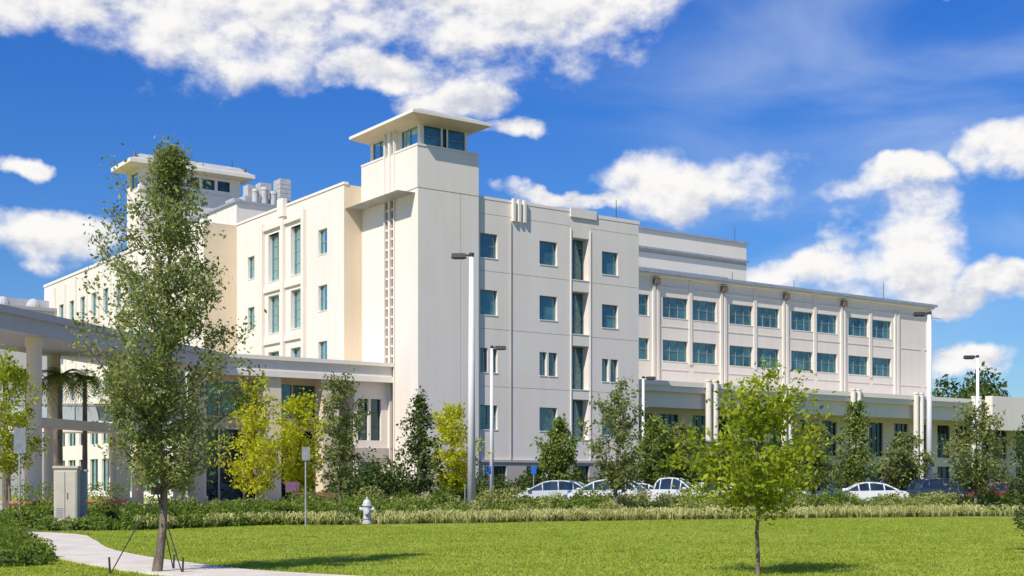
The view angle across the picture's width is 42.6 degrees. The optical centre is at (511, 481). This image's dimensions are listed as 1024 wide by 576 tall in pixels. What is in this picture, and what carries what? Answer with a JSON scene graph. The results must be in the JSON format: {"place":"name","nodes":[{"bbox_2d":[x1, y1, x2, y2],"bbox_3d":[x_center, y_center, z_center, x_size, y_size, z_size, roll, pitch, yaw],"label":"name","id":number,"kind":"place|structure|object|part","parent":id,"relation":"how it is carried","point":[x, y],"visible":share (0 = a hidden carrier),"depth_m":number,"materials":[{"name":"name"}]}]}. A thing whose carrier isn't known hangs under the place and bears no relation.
{"place":"outdoors","nodes":[
{"label":"outdoors","id":0,"kind":"place"},
{"bbox_2d":[0,296,56,494],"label":"office building","id":1,"kind":"structure","parent":0,"point":[40,306],"depth_m":159.19,"materials":[{"name":"white paint"}]},
{"bbox_2d":[0,501,267,512],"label":"plaza pavement","id":2,"kind":"structure","parent":0,"point":[145,502],"depth_m":96.95,"materials":[{"name":"grey concrete"}]},
{"bbox_2d":[0,369,25,507],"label":"palm tree","id":3,"kind":"object","parent":2,"relation":"on","point":[4,491],"visible":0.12,"depth_m":79.86,"materials":[{"name":"green plant"}]},
{"bbox_2d":[14,428,25,510],"bbox_3d":[-17.252,-0.150,45.993,0.400,3.500,0.075,0,0,-30],"label":"traffic sign","id":4,"kind":"object","parent":2,"relation":"on","point":[19,440],"visible":0.94,"depth_m":45.97,"materials":[{"name":"grey metal"}]},
{"bbox_2d":[9,479,36,506],"bbox_3d":[-22.338,0.736,60.025,1.314,1.727,1.270,0,0,0],"label":"shrub","id":5,"kind":"object","parent":2,"relation":"on","point":[16,494],"visible":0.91,"depth_m":59.87,"materials":[{"name":"plant"}]},
{"bbox_2d":[0,344,50,506],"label":"young tree","id":6,"kind":"object","parent":2,"relation":"on","point":[8,465],"visible":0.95,"depth_m":61.90,"materials":[{"name":"green plant"}]},
{"bbox_2d":[0,367,57,498],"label":"palm tree","id":7,"kind":"object","parent":2,"relation":"on","point":[46,391],"visible":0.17,"depth_m":82.85,"materials":[{"name":"green plant"}]},
{"bbox_2d":[31,480,53,505],"bbox_3d":[-22.014,0.750,61.952,1.298,1.700,1.299,0,0,0],"label":"planter","id":8,"kind":"object","parent":2,"relation":"on","point":[43,489],"visible":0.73,"depth_m":61.84,"materials":[{"name":"plant"}]},
{"bbox_2d":[42,367,91,465],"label":"palm tree","id":9,"kind":"object","parent":2,"relation":"on","point":[58,377],"visible":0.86,"depth_m":82.86,"materials":[{"name":"green plant"}]},
{"bbox_2d":[62,369,114,498],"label":"palm tree","id":10,"kind":"object","parent":2,"relation":"on","point":[95,382],"visible":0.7,"depth_m":84.86,"materials":[{"name":"green plant"}]},
{"bbox_2d":[87,481,111,506],"bbox_3d":[-20.209,0.764,64.025,1.351,1.672,1.342,0,0,0],"label":"planter","id":11,"kind":"object","parent":2,"relation":"on","point":[93,499],"visible":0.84,"depth_m":63.94,"materials":[{"name":"plant"}]},
{"bbox_2d":[0,304,228,503],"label":"entrance canopy","id":12,"kind":"object","parent":2,"relation":"on","point":[34,336],"visible":0.46,"depth_m":80.23,"materials":[{"name":"beige paint"}]},
{"bbox_2d":[1,403,172,433],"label":"walkway bridge","id":13,"kind":"structure","parent":12,"relation":"attached to","point":[73,413],"depth_m":89.12,"materials":[{"name":"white glass"}]},
{"bbox_2d":[105,481,129,510],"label":"planter","id":14,"kind":"object","parent":2,"relation":"on","point":[122,500],"visible":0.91,"depth_m":67.77,"materials":[{"name":"ceramic"}]},
{"bbox_2d":[206,370,299,499],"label":"young tree","id":15,"kind":"object","parent":2,"relation":"on","point":[252,425],"visible":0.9,"depth_m":75.64,"materials":[{"name":"green plant"}]},
{"bbox_2d":[259,388,330,494],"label":"young tree","id":16,"kind":"object","parent":2,"relation":"on","point":[297,435],"visible":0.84,"depth_m":79.62,"materials":[{"name":"yellow plant"}]},
{"bbox_2d":[0,495,1023,575],"bbox_3d":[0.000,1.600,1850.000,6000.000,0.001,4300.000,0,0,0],"label":"ground","id":17,"kind":"structure","parent":0,"point":[560,529],"depth_m":32.05,"materials":[{"name":"green plant"}]},
{"bbox_2d":[0,514,57,567],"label":"shrub","id":18,"kind":"object","parent":17,"relation":"on","point":[21,545],"visible":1,"depth_m":25.65,"materials":[{"name":"green plant"}]},
{"bbox_2d":[62,134,269,571],"bbox_3d":[-5.903,-2.207,22.918,3.630,7.643,3.328,0,0,-41],"label":"oak tree","id":19,"kind":"object","parent":17,"relation":"on","point":[152,461],"visible":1,"depth_m":22.51,"materials":[{"name":"green plant"}]},
{"bbox_2d":[28,532,354,575],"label":"footpath","id":20,"kind":"structure","parent":17,"relation":"on","point":[80,548],"depth_m":25.58,"materials":[{"name":"concrete"}]},
{"bbox_2d":[108,487,183,573],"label":"tree guy stakes","id":21,"kind":"object","parent":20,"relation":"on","point":[158,491],"visible":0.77,"depth_m":22.72,"materials":[{"name":"brown metal"}]},
{"bbox_2d":[112,112,491,502],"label":"cream walls","id":22,"kind":"structure","parent":17,"relation":"on","point":[225,250],"depth_m":108.26,"materials":[{"name":"paint"}]},
{"bbox_2d":[302,447,309,526],"bbox_3d":[-7.386,0.175,46.993,0.300,2.850,0.075,0,0,-25],"label":"traffic sign","id":23,"kind":"object","parent":17,"relation":"on","point":[305,453],"visible":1,"depth_m":46.97,"materials":[{"name":"grey metal"}]},
{"bbox_2d":[22,503,1022,531],"bbox_3d":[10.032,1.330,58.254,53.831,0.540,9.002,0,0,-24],"label":"ornamental grass","id":24,"kind":"structure","parent":17,"relation":"on","point":[482,516],"depth_m":54.18,"materials":[{"name":"green plant"}]},
{"bbox_2d":[52,466,81,523],"bbox_3d":[-15.077,0.530,44.500,0.920,2.140,0.800,0,0,-8],"label":"electrical cabinet","id":25,"kind":"object","parent":24,"relation":"on","point":[66,491],"visible":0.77,"depth_m":44.19,"materials":[{"name":"metal"}]},
{"bbox_2d":[80,470,88,518],"bbox_3d":[-14.709,0.590,45.000,0.320,2.020,0.300,0,0,-8],"label":"electrical cabinet","id":26,"kind":"object","parent":24,"relation":"on","point":[83,492],"visible":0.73,"depth_m":44.87,"materials":[{"name":"grey metal"}]},
{"bbox_2d":[0,496,433,530],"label":"shrub border","id":27,"kind":"object","parent":24,"relation":"on","point":[40,517],"visible":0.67,"depth_m":47.40,"materials":[{"name":"green plant"}]},
{"bbox_2d":[285,482,298,499],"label":"information sign","id":28,"kind":"object","parent":24,"relation":"on","point":[289,486],"visible":0.71,"depth_m":65.95,"materials":[{"name":"purple metal"}]},
{"bbox_2d":[291,491,324,500],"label":"park bench","id":29,"kind":"object","parent":24,"relation":"on","point":[302,493],"visible":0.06,"depth_m":70.17,"materials":[{"name":"brown wood"}]},
{"bbox_2d":[309,493,343,500],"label":"park bench","id":30,"kind":"object","parent":24,"relation":"on","point":[326,494],"visible":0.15,"depth_m":68.24,"materials":[{"name":"brown wood"}]},
{"bbox_2d":[305,366,376,500],"bbox_3d":[-7.424,-1.769,57.973,2.874,6.759,2.951,0,0,-37],"label":"oak tree","id":31,"kind":"object","parent":24,"relation":"on","point":[341,481],"visible":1,"depth_m":57.82,"materials":[{"name":"green plant"}]},
{"bbox_2d":[359,497,374,523],"bbox_3d":[-5.522,1.085,49.955,0.560,1.030,0.490,0,0,0],"label":"fire hydrant","id":32,"kind":"object","parent":24,"relation":"on","point":[366,508],"visible":0.98,"depth_m":49.88,"materials":[{"name":"metal"}]},
{"bbox_2d":[451,253,475,506],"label":"street lamp","id":33,"kind":"object","parent":24,"relation":"on","point":[471,479],"visible":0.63,"depth_m":67.86,"materials":[{"name":"metal"}]},
{"bbox_2d":[169,484,1021,517],"bbox_3d":[8.957,0.854,67.207,55.085,1.564,18.423,0,0,-21],"label":"hedge","id":34,"kind":"object","parent":24,"relation":"on","point":[935,498],"visible":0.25,"depth_m":62.62,"materials":[{"name":"green plant"}]},
{"bbox_2d":[574,376,650,505],"bbox_3d":[4.609,-1.637,60.248,3.535,6.488,3.316,0,0,0],"label":"oak tree","id":35,"kind":"object","parent":24,"relation":"on","point":[612,472],"visible":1,"depth_m":59.76,"materials":[{"name":"green plant"}]},
{"bbox_2d":[936,398,1013,503],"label":"oak tree","id":36,"kind":"object","parent":24,"relation":"on","point":[973,479],"visible":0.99,"depth_m":65.71,"materials":[{"name":"green plant"}]},
{"bbox_2d":[44,130,1023,499],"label":"walls","id":37,"kind":"structure","parent":17,"relation":"on","point":[434,228],"depth_m":112.30,"materials":[{"name":"white paint"}]},
{"bbox_2d":[136,108,481,233],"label":"roof","id":38,"kind":"structure","parent":37,"relation":"on","point":[379,200],"depth_m":106.45,"materials":[{"name":"concrete"}]},
{"bbox_2d":[225,178,290,204],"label":"rooftop plant","id":39,"kind":"object","parent":38,"relation":"on","point":[262,193],"visible":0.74,"depth_m":134.21,"materials":[{"name":"paint"}]},
{"bbox_2d":[387,201,392,460],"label":"tower slots","id":40,"kind":"object","parent":37,"relation":"attached to","point":[392,318],"visible":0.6,"depth_m":105.03,"materials":[{"name":"concrete"}]},
{"bbox_2d":[61,126,889,438],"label":"window frames","id":41,"kind":"structure","parent":37,"relation":"attached to","point":[553,320],"depth_m":119.00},
{"bbox_2d":[62,126,888,438],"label":"window glass","id":42,"kind":"object","parent":41,"relation":"in","point":[676,352],"visible":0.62,"depth_m":115.83,"materials":[{"name":"teal glass"}]},
{"bbox_2d":[134,151,847,305],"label":"brackets","id":43,"kind":"object","parent":37,"relation":"attached to","point":[725,289],"visible":1,"depth_m":144.79,"materials":[{"name":"brown metal"}]},
{"bbox_2d":[43,109,984,459],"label":"trim","id":44,"kind":"structure","parent":37,"relation":"attached to","point":[283,205],"depth_m":127.87,"materials":[{"name":"white paint"}]},
{"bbox_2d":[63,129,1019,500],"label":"dark frames","id":45,"kind":"structure","parent":37,"relation":"attached to","point":[579,467],"depth_m":141.43,"materials":[{"name":"black metal"}]},
{"bbox_2d":[64,129,1023,500],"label":"lobby glass","id":46,"kind":"object","parent":37,"relation":"attached to","point":[236,493],"visible":0.18,"depth_m":113.10,"materials":[{"name":"glass"}]},
{"bbox_2d":[190,199,937,307],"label":"roof coping","id":47,"kind":"object","parent":37,"relation":"on","point":[679,273],"visible":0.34,"depth_m":156.42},
{"bbox_2d":[353,187,745,487],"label":"base walls","id":48,"kind":"structure","parent":17,"relation":"on","point":[514,469],"depth_m":107.20,"materials":[{"name":"paint"}]},
{"bbox_2d":[321,455,1008,502],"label":"foundation shrubs","id":49,"kind":"object","parent":17,"relation":"on","point":[377,478],"visible":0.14,"depth_m":98.92,"materials":[{"name":"green plant"}]},
{"bbox_2d":[660,357,839,574],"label":"young tree","id":50,"kind":"object","parent":17,"relation":"on","point":[761,487],"visible":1,"depth_m":22.36,"materials":[{"name":"green plant"}]},
{"bbox_2d":[932,361,1009,399],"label":"distant trees","id":51,"kind":"object","parent":17,"relation":"on","point":[969,390],"depth_m":232.57,"materials":[{"name":"green plant"}]},
{"bbox_2d":[980,415,1023,536],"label":"oak tree","id":52,"kind":"object","parent":17,"relation":"on","point":[1020,476],"visible":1,"depth_m":30.06,"materials":[{"name":"green plant"}]},
{"bbox_2d":[0,0,1023,397],"label":"sky","id":53,"kind":"structure","parent":0,"point":[854,147],"materials":[{"name":"blue"}]},
{"label":"parking lot","id":54,"kind":"structure","parent":0,"visible":0},
{"bbox_2d":[387,385,448,496],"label":"oak tree","id":55,"kind":"object","parent":54,"relation":"on","point":[420,483],"visible":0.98,"depth_m":73.70,"materials":[{"name":"green plant"}]},
{"bbox_2d":[416,399,494,494],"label":"young tree","id":56,"kind":"object","parent":54,"relation":"on","point":[456,476],"visible":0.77,"depth_m":79.59,"materials":[{"name":"yellow plant"}]},
{"bbox_2d":[486,466,490,493],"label":"traffic sign","id":57,"kind":"object","parent":54,"relation":"on","point":[488,470],"visible":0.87,"depth_m":83.95,"materials":[{"name":"blue metal"}]},
{"bbox_2d":[489,345,506,496],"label":"street lamp","id":58,"kind":"object","parent":54,"relation":"on","point":[492,416],"visible":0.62,"depth_m":92.90,"materials":[{"name":"metal"}]},
{"bbox_2d":[531,466,535,486],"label":"traffic sign","id":59,"kind":"object","parent":54,"relation":"on","point":[533,470],"visible":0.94,"depth_m":83.95,"materials":[{"name":"blue metal"}]},
{"bbox_2d":[516,480,584,499],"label":"parked car","id":60,"kind":"object","parent":54,"relation":"on","point":[547,488],"visible":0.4,"depth_m":77.18,"materials":[{"name":"white paint"}]},
{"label":"windows","id":61,"kind":"part","parent":60,"relation":"part of","materials":[{"name":"blue glass"}]},
{"bbox_2d":[530,413,581,483],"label":"oak tree","id":62,"kind":"object","parent":54,"relation":"on","point":[559,466],"visible":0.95,"depth_m":85.53,"materials":[{"name":"green plant"}]},
{"bbox_2d":[562,479,646,499],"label":"parked car","id":63,"kind":"object","parent":54,"relation":"on","point":[592,484],"visible":0.22,"depth_m":75.80,"materials":[{"name":"white paint"}]},
{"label":"windows","id":64,"kind":"part","parent":63,"relation":"part of","materials":[{"name":"blue glass"}]},
{"bbox_2d":[638,483,653,488],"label":"parked car","id":65,"kind":"object","parent":54,"relation":"on","point":[648,486],"visible":0.07,"depth_m":85.40,"materials":[{"name":"white paint"}]},
{"bbox_2d":[641,376,655,482],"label":"street lamp","id":66,"kind":"object","parent":54,"relation":"on","point":[643,388],"visible":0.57,"depth_m":109.90,"materials":[{"name":"metal"}]},
{"bbox_2d":[626,413,678,486],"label":"oak tree","id":67,"kind":"object","parent":54,"relation":"on","point":[654,429],"visible":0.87,"depth_m":87.55,"materials":[{"name":"green plant"}]},
{"bbox_2d":[645,477,712,500],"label":"parked car","id":68,"kind":"object","parent":54,"relation":"on","point":[662,485],"visible":0.3,"depth_m":78.78,"materials":[{"name":"white paint"}]},
{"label":"windows","id":69,"kind":"part","parent":68,"relation":"part of","materials":[{"name":"blue glass"}]},
{"bbox_2d":[659,418,712,483],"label":"oak tree","id":70,"kind":"object","parent":54,"relation":"on","point":[679,472],"visible":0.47,"depth_m":89.62,"materials":[{"name":"green plant"}]},
{"bbox_2d":[695,482,733,494],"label":"parked car","id":71,"kind":"object","parent":54,"relation":"on","point":[699,483],"visible":0.05,"depth_m":83.14,"materials":[{"name":"grey paint"}]},
{"bbox_2d":[709,438,745,482],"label":"oak tree","id":72,"kind":"object","parent":54,"relation":"on","point":[723,451],"visible":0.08,"depth_m":95.66,"materials":[{"name":"green plant"}]},
{"bbox_2d":[771,447,800,479],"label":"oak tree","id":73,"kind":"object","parent":54,"relation":"on","point":[785,462],"visible":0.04,"depth_m":99.14,"materials":[{"name":"green plant"}]},
{"bbox_2d":[784,418,837,496],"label":"oak tree","id":74,"kind":"object","parent":54,"relation":"on","point":[824,465],"visible":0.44,"depth_m":75.65,"materials":[{"name":"green plant"}]},
{"bbox_2d":[777,484,845,496],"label":"parked car","id":75,"kind":"object","parent":54,"relation":"on","point":[820,490],"visible":0.07,"depth_m":77.97,"materials":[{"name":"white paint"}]},
{"bbox_2d":[800,478,847,490],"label":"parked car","id":76,"kind":"object","parent":54,"relation":"on","point":[832,483],"visible":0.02,"depth_m":85.23,"materials":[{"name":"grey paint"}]},
{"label":"windows","id":77,"kind":"part","parent":76,"relation":"part of","materials":[{"name":"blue glass"}]},
{"bbox_2d":[828,399,881,489],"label":"oak tree","id":78,"kind":"object","parent":54,"relation":"on","point":[855,462],"visible":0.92,"depth_m":81.74,"materials":[{"name":"green plant"}]},
{"bbox_2d":[842,482,909,500],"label":"parked car","id":79,"kind":"object","parent":54,"relation":"on","point":[864,490],"visible":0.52,"depth_m":78.11,"materials":[{"name":"white paint"}]},
{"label":"windows","id":80,"kind":"part","parent":79,"relation":"part of","materials":[{"name":"blue glass"}]},
{"bbox_2d":[869,430,938,490],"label":"oak tree","id":81,"kind":"object","parent":54,"relation":"on","point":[903,478],"visible":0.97,"depth_m":87.46,"materials":[{"name":"green plant"}]},
{"bbox_2d":[913,312,932,477],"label":"street lamp","id":82,"kind":"object","parent":54,"relation":"on","point":[929,473],"visible":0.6,"depth_m":87.87,"materials":[{"name":"metal"}]},
{"bbox_2d":[906,478,973,498],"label":"suv","id":83,"kind":"object","parent":54,"relation":"on","point":[926,485],"visible":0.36,"depth_m":83.12,"materials":[{"name":"blue paint"}]},
{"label":"windows","id":84,"kind":"part","parent":83,"relation":"part of","materials":[{"name":"blue glass"}]},
{"bbox_2d":[963,355,979,472],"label":"street lamp","id":85,"kind":"object","parent":54,"relation":"on","point":[977,373],"visible":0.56,"depth_m":99.90,"materials":[{"name":"metal"}]},
{"bbox_2d":[958,482,1023,497],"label":"parked car","id":86,"kind":"object","parent":54,"relation":"on","point":[1002,486],"visible":0.2,"depth_m":81.27,"materials":[{"name":"red paint"}]},
{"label":"windows","id":87,"kind":"part","parent":86,"relation":"part of","materials":[{"name":"blue glass"}]}
]}

